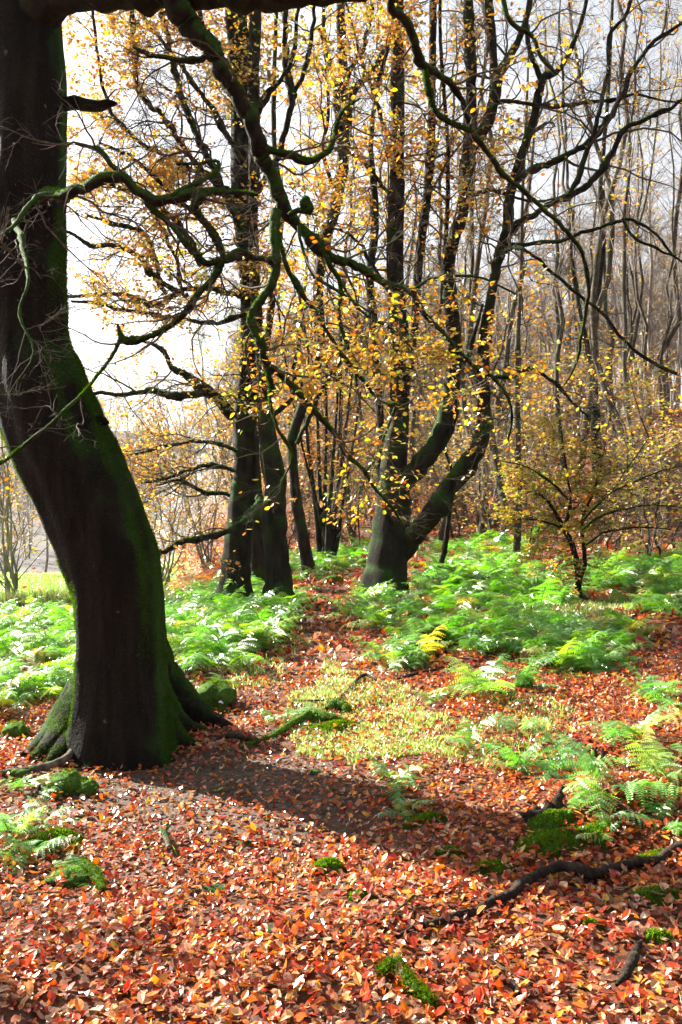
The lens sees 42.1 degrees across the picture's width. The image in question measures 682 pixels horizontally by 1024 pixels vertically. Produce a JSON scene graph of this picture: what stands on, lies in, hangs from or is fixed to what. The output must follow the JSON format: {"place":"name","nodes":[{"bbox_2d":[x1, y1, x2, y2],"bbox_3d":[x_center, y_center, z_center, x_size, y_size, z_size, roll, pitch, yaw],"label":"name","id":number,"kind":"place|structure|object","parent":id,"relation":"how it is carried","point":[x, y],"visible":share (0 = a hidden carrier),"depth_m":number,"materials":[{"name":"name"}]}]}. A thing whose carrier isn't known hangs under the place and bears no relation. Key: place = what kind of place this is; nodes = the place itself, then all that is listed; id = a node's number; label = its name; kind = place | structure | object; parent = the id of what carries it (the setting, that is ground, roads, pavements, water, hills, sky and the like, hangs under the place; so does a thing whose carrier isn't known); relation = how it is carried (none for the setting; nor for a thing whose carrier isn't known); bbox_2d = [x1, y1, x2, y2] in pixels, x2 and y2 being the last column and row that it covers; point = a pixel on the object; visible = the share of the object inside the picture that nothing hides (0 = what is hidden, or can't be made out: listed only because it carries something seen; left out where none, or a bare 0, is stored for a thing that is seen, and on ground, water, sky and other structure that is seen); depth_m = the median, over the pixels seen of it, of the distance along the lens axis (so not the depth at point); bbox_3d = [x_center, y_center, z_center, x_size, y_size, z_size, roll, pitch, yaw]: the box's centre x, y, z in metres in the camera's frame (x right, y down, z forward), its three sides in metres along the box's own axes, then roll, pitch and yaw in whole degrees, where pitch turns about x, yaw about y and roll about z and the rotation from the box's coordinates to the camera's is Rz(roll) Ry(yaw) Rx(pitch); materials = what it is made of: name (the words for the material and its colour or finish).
{"place":"outdoors","nodes":[
{"label":"outdoors","id":0,"kind":"place"},
{"bbox_2d":[0,556,202,610],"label":"meadow grass","id":1,"kind":"structure","parent":0,"point":[40,577],"depth_m":23.91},
{"bbox_2d":[0,406,681,1023],"bbox_3d":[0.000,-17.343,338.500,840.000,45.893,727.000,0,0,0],"label":"ground","id":2,"kind":"structure","parent":0,"point":[80,978],"depth_m":4.41,"materials":[{"name":"plant"}]},
{"bbox_2d":[1,719,32,739],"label":"mossy rock","id":3,"kind":"object","parent":2,"relation":"on","point":[18,728],"visible":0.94,"depth_m":6.54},
{"bbox_2d":[0,586,53,607],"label":"rush tussock","id":4,"kind":"object","parent":2,"relation":"on","point":[9,596],"visible":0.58,"depth_m":16.16,"materials":[{"name":"green plant"}]},
{"bbox_2d":[0,781,63,839],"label":"fern","id":5,"kind":"object","parent":2,"relation":"on","point":[22,821],"visible":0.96,"depth_m":4.59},
{"bbox_2d":[0,748,72,776],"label":"exposed root","id":6,"kind":"object","parent":2,"relation":"on","point":[64,758],"visible":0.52,"depth_m":5.56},
{"bbox_2d":[0,594,75,711],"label":"bracken","id":7,"kind":"object","parent":2,"relation":"on","point":[23,629],"visible":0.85,"depth_m":9.11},
{"bbox_2d":[0,831,80,875],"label":"fern","id":8,"kind":"object","parent":2,"relation":"on","point":[28,847],"visible":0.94,"depth_m":4.27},
{"bbox_2d":[25,826,86,852],"bbox_3d":[-1.419,1.656,4.479,0.300,0.098,0.289,0,0,-40],"label":"moss patch","id":9,"kind":"object","parent":2,"relation":"on","point":[56,833],"visible":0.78,"depth_m":4.47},
{"bbox_2d":[0,384,116,594],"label":"thorn tree","id":10,"kind":"object","parent":2,"relation":"on","point":[6,562],"visible":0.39,"depth_m":16.71,"materials":[{"name":"brown plant"}]},
{"bbox_2d":[45,767,88,794],"bbox_3d":[-1.620,1.602,5.248,0.284,0.189,0.207,0,0,0],"label":"mossy rock","id":11,"kind":"object","parent":2,"relation":"on","point":[72,779],"visible":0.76,"depth_m":5.19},
{"bbox_2d":[42,858,92,887],"bbox_3d":[-1.232,1.659,4.046,0.282,0.118,0.195,0,0,0],"label":"mossy rock","id":12,"kind":"object","parent":2,"relation":"on","point":[78,877],"visible":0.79,"depth_m":4.00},
{"bbox_2d":[74,854,107,893],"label":"fern","id":13,"kind":"object","parent":2,"relation":"on","point":[97,876],"visible":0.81,"depth_m":4.02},
{"bbox_2d":[39,341,190,589],"bbox_3d":[-5.455,-0.754,20.398,4.217,5.830,3.782,0,0,-29],"label":"thorn tree","id":14,"kind":"object","parent":2,"relation":"on","point":[119,411],"visible":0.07,"depth_m":19.83,"materials":[{"name":"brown plant"}]},
{"bbox_2d":[114,395,232,585],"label":"thorn tree","id":15,"kind":"object","parent":2,"relation":"on","point":[168,570],"visible":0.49,"depth_m":17.32,"materials":[{"name":"yellow plant"}]},
{"bbox_2d":[107,328,281,571],"bbox_3d":[-3.074,-1.116,18.855,3.713,5.399,4.114,0,0,-1],"label":"thorn tree","id":16,"kind":"object","parent":2,"relation":"on","point":[194,529],"visible":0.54,"depth_m":18.98,"materials":[{"name":"yellow plant"}]},
{"bbox_2d":[62,7,341,605],"bbox_3d":[-2.367,-3.520,12.180,4.756,10.644,3.430,0,0,0],"label":"beech tree","id":17,"kind":"object","parent":2,"relation":"on","point":[235,560],"visible":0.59,"depth_m":12.46,"materials":[{"name":"brown plant"}]},
{"bbox_2d":[163,567,263,601],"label":"dead bracken","id":18,"kind":"object","parent":2,"relation":"on","point":[183,583],"visible":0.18,"depth_m":15.32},
{"bbox_2d":[196,676,239,707],"bbox_3d":[-1.008,1.481,7.155,0.410,0.309,0.374,0,0,0],"label":"mossy rock","id":19,"kind":"object","parent":2,"relation":"on","point":[214,691],"visible":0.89,"depth_m":7.05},
{"bbox_2d":[133,346,314,541],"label":"beech sapling","id":20,"kind":"object","parent":2,"relation":"on","point":[215,457],"visible":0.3,"depth_m":23.35,"materials":[{"name":"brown plant"}]},
{"bbox_2d":[163,571,322,675],"bbox_3d":[-1.750,1.295,13.182,2.908,0.921,10.984,0,0,-12],"label":"bracken","id":21,"kind":"object","parent":2,"relation":"on","point":[222,628],"visible":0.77,"depth_m":9.71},
{"bbox_2d":[191,13,315,586],"bbox_3d":[-1.359,-3.648,14.797,1.985,10.636,2.815,0,0,0],"label":"beech tree","id":22,"kind":"object","parent":2,"relation":"on","point":[257,564],"visible":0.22,"depth_m":14.89,"materials":[{"name":"brown plant"}]},
{"bbox_2d":[175,338,354,524],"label":"beech sapling","id":23,"kind":"object","parent":2,"relation":"on","point":[282,447],"visible":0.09,"depth_m":26.93,"materials":[{"name":"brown plant"}]},
{"bbox_2d":[179,2,385,604],"bbox_3d":[-0.880,-3.220,12.578,2.978,9.985,1.985,0,0,-19],"label":"beech tree","id":24,"kind":"object","parent":2,"relation":"on","point":[277,566],"visible":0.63,"depth_m":12.43,"materials":[{"name":"yellow plant"}]},
{"bbox_2d":[238,707,346,749],"bbox_3d":[-0.382,1.517,6.283,0.884,0.177,0.314,0,0,-32],"label":"mossy log","id":25,"kind":"object","parent":2,"relation":"on","point":[309,714],"visible":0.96,"depth_m":6.40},
{"bbox_2d":[261,439,329,548],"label":"beech sapling","id":26,"kind":"object","parent":2,"relation":"on","point":[291,519],"visible":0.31,"depth_m":20.89,"materials":[{"name":"brown plant"}]},
{"bbox_2d":[0,0,645,771],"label":"beech tree","id":27,"kind":"object","parent":2,"relation":"on","point":[130,698],"visible":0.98,"depth_m":5.76,"materials":[{"name":"brown plant"}]},
{"bbox_2d":[295,719,360,734],"bbox_3d":[-0.091,1.536,6.351,0.542,0.102,0.255,0,0,0],"label":"moss patch","id":28,"kind":"object","parent":2,"relation":"on","point":[327,725],"visible":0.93,"depth_m":6.32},
{"bbox_2d":[289,532,369,582],"bbox_3d":[-0.148,0.901,18.504,2.895,0.852,6.922,0,0,0],"label":"bracken","id":29,"kind":"object","parent":2,"relation":"on","point":[353,553],"visible":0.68,"depth_m":17.75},
{"bbox_2d":[276,372,389,535],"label":"beech sapling","id":30,"kind":"object","parent":2,"relation":"on","point":[309,496],"visible":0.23,"depth_m":25.89,"materials":[{"name":"brown plant"}]},
{"bbox_2d":[263,255,411,563],"bbox_3d":[-0.225,-2.232,18.461,3.731,6.884,2.363,0,0,0],"label":"coppiced tree","id":31,"kind":"object","parent":2,"relation":"on","point":[327,538],"visible":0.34,"depth_m":18.42,"materials":[{"name":"brown plant"}]},
{"bbox_2d":[259,0,420,576],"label":"beech tree","id":32,"kind":"object","parent":2,"relation":"on","point":[294,438],"visible":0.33,"depth_m":16.40,"materials":[{"name":"yellow plant"}]},
{"bbox_2d":[0,700,679,1011],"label":"loose leaves","id":33,"kind":"object","parent":2,"relation":"on","point":[459,861],"visible":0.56,"depth_m":4.04,"materials":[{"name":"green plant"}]},
{"bbox_2d":[303,417,376,544],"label":"beech sapling","id":34,"kind":"object","parent":2,"relation":"on","point":[345,459],"visible":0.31,"depth_m":22.00,"materials":[{"name":"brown plant"}]},
{"bbox_2d":[0,408,681,1023],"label":"fallen leaves","id":35,"kind":"object","parent":2,"relation":"on","point":[482,956],"depth_m":3.84,"materials":[{"name":"plant"}]},
{"bbox_2d":[0,616,681,1007],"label":"twig litter","id":36,"kind":"object","parent":35,"relation":"on","point":[348,824],"visible":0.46,"depth_m":4.60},
{"bbox_2d":[615,939,643,986],"bbox_3d":[0.985,1.518,2.997,0.042,0.043,0.356,0,0,30],"label":"buried root","id":37,"kind":"object","parent":35,"relation":"on","point":[630,964],"visible":1,"depth_m":2.95,"materials":[{"name":"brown wood"}]},
{"bbox_2d":[296,76,385,543],"bbox_3d":[-0.085,-5.219,21.990,2.408,12.864,2.944,0,0,28],"label":"slender tree","id":38,"kind":"object","parent":2,"relation":"on","point":[350,525],"visible":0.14,"depth_m":22.06,"materials":[{"name":"brown plant"}]},
{"bbox_2d":[0,136,681,572],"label":"wood","id":39,"kind":"object","parent":2,"relation":"on","point":[656,318],"depth_m":37.84,"materials":[{"name":"plant"}]},
{"bbox_2d":[260,325,426,522],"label":"beech sapling","id":40,"kind":"object","parent":2,"relation":"on","point":[329,419],"visible":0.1,"depth_m":29.20,"materials":[{"name":"brown plant"}]},
{"bbox_2d":[12,595,681,1016],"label":"grass tufts","id":41,"kind":"object","parent":2,"relation":"on","point":[414,729],"visible":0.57,"depth_m":6.30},
{"bbox_2d":[287,403,421,536],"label":"beech sapling","id":42,"kind":"object","parent":2,"relation":"on","point":[354,516],"visible":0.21,"depth_m":24.42,"materials":[{"name":"brown plant"}]},
{"bbox_2d":[321,577,455,629],"bbox_3d":[0.562,1.178,11.332,1.717,0.551,3.274,0,0,0],"label":"bracken","id":43,"kind":"object","parent":2,"relation":"on","point":[377,616],"visible":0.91,"depth_m":10.99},
{"bbox_2d":[364,753,432,800],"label":"fern","id":44,"kind":"object","parent":2,"relation":"on","point":[403,774],"visible":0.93,"depth_m":5.08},
{"bbox_2d":[363,149,442,517],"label":"slender tree","id":45,"kind":"object","parent":2,"relation":"on","point":[413,422],"visible":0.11,"depth_m":24.34,"materials":[{"name":"brown plant"}]},
{"bbox_2d":[370,951,439,1008],"bbox_3d":[0.229,1.532,2.910,0.142,0.095,0.296,0,0,-43],"label":"moss patch","id":46,"kind":"object","parent":2,"relation":"on","point":[420,991],"visible":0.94,"depth_m":2.90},
{"bbox_2d":[349,282,498,480],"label":"beech sapling","id":47,"kind":"object","parent":2,"relation":"on","point":[441,372],"visible":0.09,"depth_m":34.34,"materials":[{"name":"brown plant"}]},
{"bbox_2d":[402,811,447,829],"bbox_3d":[0.426,1.581,4.552,0.256,0.094,0.140,0,0,0],"label":"moss patch","id":48,"kind":"object","parent":2,"relation":"on","point":[430,815],"visible":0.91,"depth_m":4.53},
{"bbox_2d":[394,623,460,665],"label":"fern","id":49,"kind":"object","parent":2,"relation":"on","point":[428,628],"visible":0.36,"depth_m":8.78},
{"bbox_2d":[369,337,511,526],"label":"beech sapling","id":50,"kind":"object","parent":2,"relation":"on","point":[460,502],"visible":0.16,"depth_m":25.71,"materials":[{"name":"brown plant"}]},
{"bbox_2d":[404,1,477,512],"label":"slender tree","id":51,"kind":"object","parent":2,"relation":"on","point":[420,392],"visible":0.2,"depth_m":30.06,"materials":[{"name":"brown plant"}]},
{"bbox_2d":[414,448,473,581],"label":"sapling","id":52,"kind":"object","parent":2,"relation":"on","point":[443,554],"visible":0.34,"depth_m":14.46,"materials":[{"name":"brown wood"}]},
{"bbox_2d":[404,0,493,540],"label":"slender tree","id":53,"kind":"object","parent":2,"relation":"on","point":[440,536],"visible":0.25,"depth_m":21.22,"materials":[{"name":"brown plant"}]},
{"bbox_2d":[407,408,499,537],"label":"beech sapling","id":54,"kind":"object","parent":2,"relation":"on","point":[457,523],"visible":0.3,"depth_m":23.02,"materials":[{"name":"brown plant"}]},
{"bbox_2d":[427,711,506,759],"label":"fern","id":55,"kind":"object","parent":2,"relation":"on","point":[466,741],"visible":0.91,"depth_m":5.56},
{"bbox_2d":[437,0,518,539],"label":"slender tree","id":56,"kind":"object","parent":2,"relation":"on","point":[481,526],"visible":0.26,"depth_m":21.37,"materials":[{"name":"brown plant"}]},
{"bbox_2d":[429,655,530,699],"bbox_3d":[1.092,1.347,6.732,0.912,0.412,0.827,0,0,0],"label":"fern","id":57,"kind":"object","parent":2,"relation":"on","point":[481,679],"visible":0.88,"depth_m":6.79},
{"bbox_2d":[279,0,681,600],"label":"beech tree","id":58,"kind":"object","parent":2,"relation":"on","point":[393,547],"visible":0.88,"depth_m":12.71,"materials":[{"name":"brown plant"}]},
{"bbox_2d":[408,523,552,566],"bbox_3d":[2.806,0.660,17.928,3.075,0.946,6.070,0,0,9],"label":"bracken","id":59,"kind":"object","parent":2,"relation":"on","point":[475,547],"visible":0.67,"depth_m":18.17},
{"bbox_2d":[435,395,536,540],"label":"beech sapling","id":60,"kind":"object","parent":2,"relation":"on","point":[483,512],"visible":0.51,"depth_m":20.03,"materials":[{"name":"brown plant"}]},
{"bbox_2d":[404,548,603,610],"bbox_3d":[2.296,0.975,13.079,3.025,0.768,5.758,0,0,0],"label":"bracken","id":61,"kind":"object","parent":2,"relation":"on","point":[459,583],"visible":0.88,"depth_m":12.01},
{"bbox_2d":[452,0,564,545],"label":"slender tree","id":62,"kind":"object","parent":2,"relation":"on","point":[501,495],"visible":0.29,"depth_m":19.39,"materials":[{"name":"brown plant"}]},
{"bbox_2d":[347,594,672,681],"bbox_3d":[1.669,1.226,8.812,3.033,0.693,2.917,0,0,24],"label":"bracken","id":63,"kind":"object","parent":2,"relation":"on","point":[578,645],"visible":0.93,"depth_m":8.42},
{"bbox_2d":[474,737,551,775],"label":"fern","id":64,"kind":"object","parent":2,"relation":"on","point":[520,759],"visible":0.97,"depth_m":5.05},
{"bbox_2d":[436,332,600,496],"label":"beech sapling","id":65,"kind":"object","parent":2,"relation":"on","point":[533,349],"visible":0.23,"depth_m":30.89,"materials":[{"name":"brown plant"}]},
{"bbox_2d":[482,85,562,475],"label":"slender tree","id":66,"kind":"object","parent":2,"relation":"on","point":[525,253],"visible":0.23,"depth_m":27.22,"materials":[{"name":"brown plant"}]},
{"bbox_2d":[498,5,567,561],"bbox_3d":[3.515,-3.970,16.178,0.935,10.673,1.742,0,0,-32],"label":"sapling","id":67,"kind":"object","parent":2,"relation":"on","point":[517,546],"visible":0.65,"depth_m":15.97,"materials":[{"name":"brown plant"}]},
{"bbox_2d":[484,1,581,527],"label":"slender tree","id":68,"kind":"object","parent":2,"relation":"on","point":[507,348],"visible":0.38,"depth_m":23.52,"materials":[{"name":"brown plant"}]},
{"bbox_2d":[496,448,575,559],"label":"beech sapling","id":69,"kind":"object","parent":2,"relation":"on","point":[538,529],"visible":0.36,"depth_m":16.24,"materials":[{"name":"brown plant"}]},
{"bbox_2d":[453,353,625,527],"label":"beech sapling","id":70,"kind":"object","parent":2,"relation":"on","point":[538,447],"visible":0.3,"depth_m":22.10,"materials":[{"name":"brown plant"}]},
{"bbox_2d":[474,330,614,493],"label":"beech sapling","id":71,"kind":"object","parent":2,"relation":"on","point":[561,398],"visible":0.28,"depth_m":24.56,"materials":[{"name":"brown plant"}]},
{"bbox_2d":[520,784,570,822],"bbox_3d":[1.017,1.443,4.315,0.266,0.220,0.156,0,0,-25],"label":"broken stump","id":72,"kind":"object","parent":2,"relation":"on","point":[557,803],"visible":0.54,"depth_m":4.33,"materials":[{"name":"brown wood"}]},
{"bbox_2d":[511,825,587,857],"bbox_3d":[1.002,1.524,4.110,0.432,0.110,0.257,0,0,0],"label":"moss patch","id":73,"kind":"object","parent":2,"relation":"on","point":[543,837],"visible":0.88,"depth_m":4.07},
{"bbox_2d":[524,808,575,829],"bbox_3d":[1.008,1.485,4.242,0.258,0.126,0.162,0,0,-20],"label":"moss patch","id":74,"kind":"object","parent":2,"relation":"on","point":[550,819],"visible":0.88,"depth_m":4.23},
{"bbox_2d":[504,392,596,512],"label":"beech sapling","id":75,"kind":"object","parent":2,"relation":"on","point":[546,448],"visible":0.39,"depth_m":21.33,"materials":[{"name":"brown plant"}]},
{"bbox_2d":[504,0,609,528],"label":"slender tree","id":76,"kind":"object","parent":2,"relation":"on","point":[562,320],"visible":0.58,"depth_m":20.49,"materials":[{"name":"brown plant"}]},
{"bbox_2d":[496,264,628,443],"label":"beech sapling","id":77,"kind":"object","parent":2,"relation":"on","point":[545,323],"visible":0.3,"depth_m":30.66,"materials":[{"name":"yellow plant"}]},
{"bbox_2d":[528,0,597,487],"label":"slender tree","id":78,"kind":"object","parent":2,"relation":"on","point":[557,318],"visible":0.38,"depth_m":24.84,"materials":[{"name":"brown plant"}]},
{"bbox_2d":[513,717,639,784],"bbox_3d":[1.343,1.403,4.938,0.685,0.405,0.712,0,0,-34],"label":"fern","id":79,"kind":"object","parent":2,"relation":"on","point":[546,771],"visible":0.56,"depth_m":5.00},
{"bbox_2d":[483,410,681,601],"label":"young beech tree","id":80,"kind":"object","parent":2,"relation":"on","point":[560,527],"visible":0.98,"depth_m":11.34,"materials":[{"name":"yellow plant"}]},
{"bbox_2d":[523,0,642,488],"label":"slender tree","id":81,"kind":"object","parent":2,"relation":"on","point":[610,252],"visible":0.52,"depth_m":23.36,"materials":[{"name":"brown plant"}]},
{"bbox_2d":[545,0,630,474],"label":"tall tree","id":82,"kind":"object","parent":2,"relation":"on","point":[578,303],"visible":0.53,"depth_m":23.95,"materials":[{"name":"brown plant"}]},
{"bbox_2d":[562,71,631,451],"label":"slender tree","id":83,"kind":"object","parent":2,"relation":"on","point":[590,257],"visible":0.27,"depth_m":28.41,"materials":[{"name":"brown plant"}]},
{"bbox_2d":[545,316,649,459],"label":"beech sapling","id":84,"kind":"object","parent":2,"relation":"on","point":[616,362],"visible":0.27,"depth_m":24.94,"materials":[{"name":"brown plant"}]},
{"bbox_2d":[573,819,621,848],"bbox_3d":[1.171,1.492,4.127,0.251,0.116,0.186,0,0,26],"label":"moss patch","id":85,"kind":"object","parent":2,"relation":"on","point":[597,827],"visible":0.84,"depth_m":4.09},
{"bbox_2d":[576,58,646,461],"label":"slender tree","id":86,"kind":"object","parent":2,"relation":"on","point":[612,339],"visible":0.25,"depth_m":24.59,"materials":[{"name":"brown plant"}]},
{"bbox_2d":[551,729,681,825],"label":"fern","id":87,"kind":"object","parent":2,"relation":"on","point":[591,767],"visible":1,"depth_m":4.29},
{"bbox_2d":[552,329,681,521],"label":"beech sapling","id":88,"kind":"object","parent":2,"relation":"on","point":[637,403],"visible":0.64,"depth_m":18.85,"materials":[{"name":"yellow plant"}]},
{"bbox_2d":[555,541,681,617],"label":"bracken","id":89,"kind":"object","parent":2,"relation":"on","point":[662,566],"visible":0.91,"depth_m":12.23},
{"bbox_2d":[596,0,651,411],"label":"slender tree","id":90,"kind":"object","parent":2,"relation":"on","point":[633,287],"visible":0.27,"depth_m":31.87,"materials":[{"name":"brown plant"}]},
{"bbox_2d":[567,342,681,490],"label":"beech sapling","id":91,"kind":"object","parent":2,"relation":"on","point":[649,410],"visible":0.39,"depth_m":21.35,"materials":[{"name":"brown plant"}]},
{"bbox_2d":[578,423,681,553],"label":"beech sapling","id":92,"kind":"object","parent":2,"relation":"on","point":[610,534],"visible":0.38,"depth_m":16.56,"materials":[{"name":"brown plant"}]},
{"bbox_2d":[585,0,675,503],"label":"slender tree","id":93,"kind":"object","parent":2,"relation":"on","point":[624,250],"visible":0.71,"depth_m":20.13,"materials":[{"name":"brown plant"}]},
{"bbox_2d":[581,706,681,744],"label":"fern","id":94,"kind":"object","parent":2,"relation":"on","point":[627,731],"visible":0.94,"depth_m":5.35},
{"bbox_2d":[583,0,681,474],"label":"slender tree","id":95,"kind":"object","parent":2,"relation":"on","point":[593,319],"visible":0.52,"depth_m":22.05,"materials":[{"name":"brown plant"}]},
{"bbox_2d":[616,55,658,410],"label":"slender tree","id":96,"kind":"object","parent":2,"relation":"on","point":[627,277],"visible":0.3,"depth_m":32.72,"materials":[{"name":"brown plant"}]},
{"bbox_2d":[594,387,681,558],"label":"beech sapling","id":97,"kind":"object","parent":2,"relation":"on","point":[651,543],"visible":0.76,"depth_m":14.13,"materials":[{"name":"yellow plant"}]},
{"bbox_2d":[605,1,676,426],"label":"slender tree","id":98,"kind":"object","parent":2,"relation":"on","point":[641,290],"visible":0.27,"depth_m":29.71,"materials":[{"name":"brown plant"}]},
{"bbox_2d":[609,796,681,835],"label":"fern","id":99,"kind":"object","parent":2,"relation":"on","point":[669,825],"visible":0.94,"depth_m":4.13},
{"bbox_2d":[614,662,681,709],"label":"fern","id":100,"kind":"object","parent":2,"relation":"on","point":[648,689],"visible":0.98,"depth_m":6.43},
{"bbox_2d":[618,0,681,440],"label":"slender tree","id":101,"kind":"object","parent":2,"relation":"on","point":[635,276],"visible":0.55,"depth_m":24.44,"materials":[{"name":"brown plant"}]},
{"bbox_2d":[622,732,681,785],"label":"fern","id":102,"kind":"object","parent":2,"relation":"on","point":[647,765],"visible":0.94,"depth_m":4.52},
{"bbox_2d":[624,884,681,906],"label":"moss patch","id":103,"kind":"object","parent":2,"relation":"on","point":[657,899],"visible":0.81,"depth_m":3.52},
{"bbox_2d":[628,396,681,550],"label":"beech sapling","id":104,"kind":"object","parent":2,"relation":"on","point":[678,490],"visible":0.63,"depth_m":16.34,"materials":[{"name":"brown plant"}]},
{"bbox_2d":[644,26,681,490],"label":"slender tree","id":105,"kind":"object","parent":2,"relation":"on","point":[669,302],"visible":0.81,"depth_m":20.99,"materials":[{"name":"brown plant"}]},
{"bbox_2d":[650,0,681,414],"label":"slender tree","id":106,"kind":"object","parent":2,"relation":"on","point":[671,334],"visible":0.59,"depth_m":27.14,"materials":[{"name":"brown plant"}]},
{"bbox_2d":[62,0,681,448],"label":"sky","id":107,"kind":"structure","parent":0,"point":[91,330],"materials":[{"name":"white"}]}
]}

